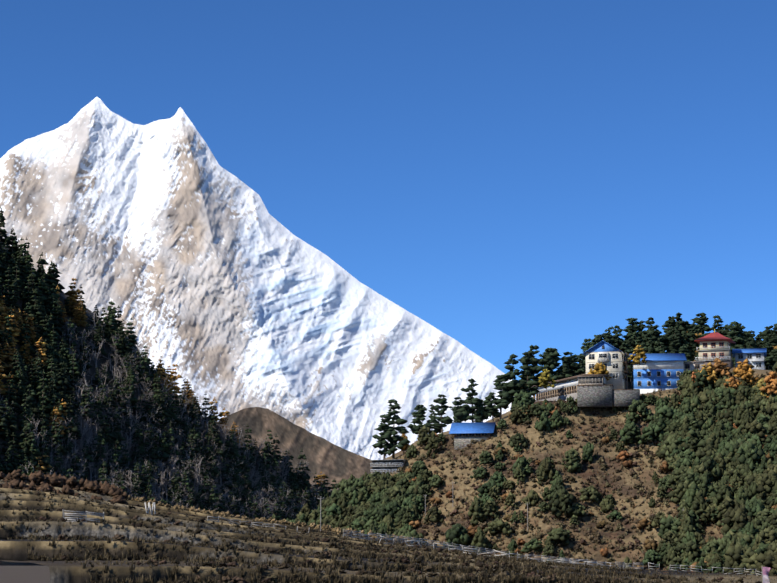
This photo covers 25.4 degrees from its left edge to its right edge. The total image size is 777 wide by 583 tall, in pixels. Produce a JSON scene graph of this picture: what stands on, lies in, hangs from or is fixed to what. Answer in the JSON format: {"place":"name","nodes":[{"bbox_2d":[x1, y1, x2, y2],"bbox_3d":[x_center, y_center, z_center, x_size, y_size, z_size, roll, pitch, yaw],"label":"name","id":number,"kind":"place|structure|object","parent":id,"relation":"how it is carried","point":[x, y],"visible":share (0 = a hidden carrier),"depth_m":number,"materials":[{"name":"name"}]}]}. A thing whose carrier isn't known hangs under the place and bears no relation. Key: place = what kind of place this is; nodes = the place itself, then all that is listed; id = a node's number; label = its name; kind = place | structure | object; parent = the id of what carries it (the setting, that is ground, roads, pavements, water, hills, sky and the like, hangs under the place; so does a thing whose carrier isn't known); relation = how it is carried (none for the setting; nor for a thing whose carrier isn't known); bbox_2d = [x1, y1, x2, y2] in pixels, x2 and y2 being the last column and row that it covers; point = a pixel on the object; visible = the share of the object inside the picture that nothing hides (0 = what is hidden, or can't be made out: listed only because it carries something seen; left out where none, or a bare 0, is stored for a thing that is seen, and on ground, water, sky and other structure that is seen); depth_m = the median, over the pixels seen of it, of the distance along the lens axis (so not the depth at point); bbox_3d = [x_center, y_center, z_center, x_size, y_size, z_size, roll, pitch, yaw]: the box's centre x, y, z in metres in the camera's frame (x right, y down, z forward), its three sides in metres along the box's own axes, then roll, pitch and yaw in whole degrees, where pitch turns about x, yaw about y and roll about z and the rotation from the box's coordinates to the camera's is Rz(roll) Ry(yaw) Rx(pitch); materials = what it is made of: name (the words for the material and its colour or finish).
{"place":"outdoors","nodes":[
{"label":"outdoors","id":0,"kind":"place"},
{"bbox_2d":[0,566,49,582],"bbox_3d":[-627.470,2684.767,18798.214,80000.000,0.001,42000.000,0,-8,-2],"label":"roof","id":1,"kind":"structure","parent":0,"point":[24,574],"depth_m":1834.59,"materials":[{"name":"brown"}]},
{"bbox_2d":[0,242,311,565],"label":"hill","id":2,"kind":"structure","parent":0,"point":[102,360],"depth_m":1219.35,"materials":[{"name":"black soil"}]},
{"bbox_2d":[0,278,327,496],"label":"autumn trees","id":3,"kind":"object","parent":2,"relation":"on","point":[77,311],"visible":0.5,"depth_m":1192.95,"materials":[{"name":"green plant"}]},
{"bbox_2d":[0,207,336,494],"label":"hill conifers","id":4,"kind":"object","parent":2,"relation":"on","point":[19,273],"visible":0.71,"depth_m":1196.36,"materials":[{"name":"green plant"}]},
{"bbox_2d":[0,320,337,520],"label":"hill conifers","id":5,"kind":"object","parent":2,"relation":"on","point":[117,438],"visible":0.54,"depth_m":1231.54,"materials":[{"name":"green plant"}]},
{"bbox_2d":[0,309,338,518],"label":"bare trees","id":6,"kind":"object","parent":2,"relation":"on","point":[260,505],"visible":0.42,"depth_m":1229.85,"materials":[{"name":"plant"}]},
{"bbox_2d":[0,97,535,459],"bbox_3d":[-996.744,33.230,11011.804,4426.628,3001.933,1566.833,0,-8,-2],"label":"snowy mountain","id":7,"kind":"structure","parent":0,"point":[192,257],"depth_m":11301.80,"materials":[{"name":"white snow"}]},
{"bbox_2d":[217,407,371,490],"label":"hill","id":8,"kind":"structure","parent":0,"point":[331,461],"depth_m":3402.65,"materials":[{"name":"brown soil"}]},
{"bbox_2d":[0,479,776,582],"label":"terraced fields","id":9,"kind":"structure","parent":0,"point":[13,550],"depth_m":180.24,"materials":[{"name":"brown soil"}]},
{"bbox_2d":[62,509,103,523],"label":"fence","id":10,"kind":"object","parent":9,"relation":"on","point":[77,514],"visible":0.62,"depth_m":202.18,"materials":[{"name":"grey wood"}]},
{"bbox_2d":[144,502,155,514],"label":"gate planks","id":11,"kind":"object","parent":9,"relation":"on","point":[153,506],"visible":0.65,"depth_m":258.13,"materials":[{"name":"white wood"}]},
{"bbox_2d":[0,469,414,541],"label":"forest edge shrubs","id":12,"kind":"object","parent":9,"relation":"on","point":[47,482],"visible":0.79,"depth_m":388.27,"materials":[{"name":"brown plant"}]},
{"bbox_2d":[207,516,309,532],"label":"fence","id":13,"kind":"object","parent":9,"relation":"on","point":[251,524],"visible":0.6,"depth_m":332.51,"materials":[{"name":"grey wood"}]},
{"bbox_2d":[317,498,324,530],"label":"utility pole","id":14,"kind":"object","parent":9,"relation":"on","point":[320,511],"visible":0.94,"depth_m":356.11,"materials":[{"name":"grey wood"}]},
{"bbox_2d":[0,480,776,582],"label":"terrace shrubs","id":15,"kind":"object","parent":9,"relation":"on","point":[325,555],"visible":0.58,"depth_m":148.07,"materials":[{"name":"brown plant"}]},
{"bbox_2d":[0,487,776,582],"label":"grass tufts","id":16,"kind":"object","parent":9,"relation":"on","point":[238,563],"visible":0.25,"depth_m":160.58,"materials":[{"name":"brown plant"}]},
{"bbox_2d":[379,536,525,558],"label":"broken fence","id":17,"kind":"object","parent":9,"relation":"on","point":[462,547],"visible":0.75,"depth_m":294.29,"materials":[{"name":"grey wood"}]},
{"bbox_2d":[343,530,643,569],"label":"stone wall","id":18,"kind":"structure","parent":9,"relation":"on","point":[460,545],"depth_m":350.89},
{"bbox_2d":[527,554,623,568],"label":"fence","id":19,"kind":"object","parent":9,"relation":"on","point":[570,562],"visible":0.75,"depth_m":328.38,"materials":[{"name":"grey wood"}]},
{"bbox_2d":[648,562,761,575],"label":"fence","id":20,"kind":"object","parent":9,"relation":"on","point":[701,569],"visible":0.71,"depth_m":389.16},
{"bbox_2d":[762,567,769,582],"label":"prayer flag","id":21,"kind":"object","parent":9,"relation":"on","point":[765,577],"visible":1,"depth_m":128.61,"materials":[{"name":"fabric"}]},
{"bbox_2d":[0,0,776,395],"label":"sky","id":22,"kind":"structure","parent":0,"point":[512,176],"materials":[{"name":"blue"}]},
{"bbox_2d":[454,433,490,449],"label":"stone house walls","id":23,"kind":"structure","parent":0,"point":[460,440],"depth_m":506.08,"materials":[{"name":"grey stone"}]},
{"bbox_2d":[449,422,495,433],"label":"roof","id":24,"kind":"structure","parent":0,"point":[471,428],"depth_m":507.06,"materials":[{"name":"blue metal"}]},
{"bbox_2d":[371,367,776,571],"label":"hill","id":25,"kind":"structure","parent":0,"point":[533,436],"depth_m":477.32,"materials":[{"name":"brown soil"}]},
{"bbox_2d":[370,459,407,474],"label":"rail lodge","id":26,"kind":"structure","parent":25,"relation":"on","point":[382,466],"depth_m":510.99,"materials":[{"name":"paint"}]},
{"bbox_2d":[400,387,522,452],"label":"conifer tree","id":27,"kind":"object","parent":25,"relation":"on","point":[405,447],"visible":0.21,"depth_m":523.46,"materials":[{"name":"green plant"}]},
{"bbox_2d":[372,345,585,459],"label":"pine trees","id":28,"kind":"object","parent":25,"relation":"on","point":[549,359],"visible":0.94,"depth_m":522.21,"materials":[{"name":"green plant"}]},
{"bbox_2d":[272,362,776,575],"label":"bushes","id":29,"kind":"object","parent":25,"relation":"on","point":[400,493],"visible":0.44,"depth_m":464.72,"materials":[{"name":"green plant"}]},
{"bbox_2d":[534,376,604,400],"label":"long quarters walls","id":30,"kind":"structure","parent":25,"relation":"on","point":[563,390],"depth_m":529.33,"materials":[{"name":"white paint"}]},
{"bbox_2d":[531,374,608,387],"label":"long quarters roof","id":31,"kind":"structure","parent":30,"relation":"on","point":[575,377],"depth_m":512.68,"materials":[{"name":"metal"}]},
{"bbox_2d":[363,367,776,571],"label":"shrubs","id":32,"kind":"object","parent":25,"relation":"on","point":[649,545],"visible":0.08,"depth_m":464.30,"materials":[{"name":"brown plant"}]},
{"bbox_2d":[381,373,768,571],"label":"hill shrubs","id":33,"kind":"object","parent":25,"relation":"on","point":[630,544],"depth_m":472.19,"materials":[{"name":"green plant"}]},
{"bbox_2d":[392,367,767,570],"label":"hill grass tufts","id":34,"kind":"object","parent":25,"relation":"on","point":[563,470],"visible":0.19,"depth_m":474.49,"materials":[{"name":"brown plant"}]},
{"bbox_2d":[585,351,630,389],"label":"cream lodge walls","id":35,"kind":"structure","parent":25,"relation":"on","point":[616,363],"depth_m":523.92,"materials":[{"name":"beige paint"}]},
{"bbox_2d":[582,340,628,355],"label":"roof","id":36,"kind":"structure","parent":35,"relation":"on","point":[602,346],"depth_m":525.18,"materials":[{"name":"blue metal"}]},
{"bbox_2d":[577,384,639,407],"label":"retaining wall","id":37,"kind":"structure","parent":25,"relation":"on","point":[598,396],"depth_m":505.23,"materials":[{"name":"grey stone"}]},
{"bbox_2d":[577,376,603,384],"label":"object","id":38,"kind":"object","parent":37,"relation":"on","point":[589,380],"visible":0.69,"depth_m":506.85,"materials":[{"name":"beige paint"}]},
{"bbox_2d":[538,345,776,398],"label":"autumn trees","id":39,"kind":"object","parent":25,"relation":"on","point":[745,371],"visible":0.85,"depth_m":499.41,"materials":[{"name":"orange plant"}]},
{"bbox_2d":[632,361,683,393],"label":"blue lodge walls","id":40,"kind":"structure","parent":25,"relation":"on","point":[650,376],"depth_m":523.25,"materials":[{"name":"blue paint"}]},
{"bbox_2d":[629,353,686,364],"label":"roof","id":41,"kind":"structure","parent":40,"relation":"on","point":[666,357],"depth_m":525.75,"materials":[{"name":"blue metal"}]},
{"bbox_2d":[684,361,704,370],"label":"building","id":42,"kind":"structure","parent":25,"relation":"on","point":[691,366],"depth_m":528.81,"materials":[{"name":"paint"}]},
{"bbox_2d":[695,340,733,366],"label":"gompa walls","id":43,"kind":"structure","parent":25,"relation":"on","point":[710,351],"depth_m":548.63,"materials":[{"name":"beige paint"}]},
{"bbox_2d":[694,329,734,343],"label":"roof","id":44,"kind":"structure","parent":43,"relation":"on","point":[715,336],"depth_m":549.80,"materials":[{"name":"red metal"}]},
{"bbox_2d":[735,353,764,369],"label":"house","id":45,"kind":"structure","parent":25,"relation":"on","point":[756,360],"depth_m":552.11,"materials":[{"name":"white paint"}]},
{"bbox_2d":[732,348,766,356],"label":"roof","id":46,"kind":"structure","parent":45,"relation":"on","point":[758,350],"depth_m":554.60,"materials":[{"name":"blue metal"}]},
{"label":"village knoll","id":47,"kind":"object","parent":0,"visible":0},
{"bbox_2d":[554,312,776,375],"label":"trees","id":48,"kind":"object","parent":47,"relation":"on","point":[728,331],"visible":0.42,"depth_m":602.62,"materials":[{"name":"green plant"}]},
{"bbox_2d":[573,324,762,379],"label":"trees","id":49,"kind":"object","parent":47,"relation":"on","point":[608,330],"depth_m":603.87,"materials":[{"name":"green plant"}]},
{"bbox_2d":[562,312,776,385],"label":"trees","id":50,"kind":"object","parent":47,"relation":"on","point":[660,347],"visible":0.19,"depth_m":599.37,"materials":[{"name":"green plant"}]},
{"bbox_2d":[584,332,776,373],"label":"trees","id":51,"kind":"object","parent":47,"relation":"on","point":[773,347],"depth_m":600.60,"materials":[{"name":"green plant"}]}
]}

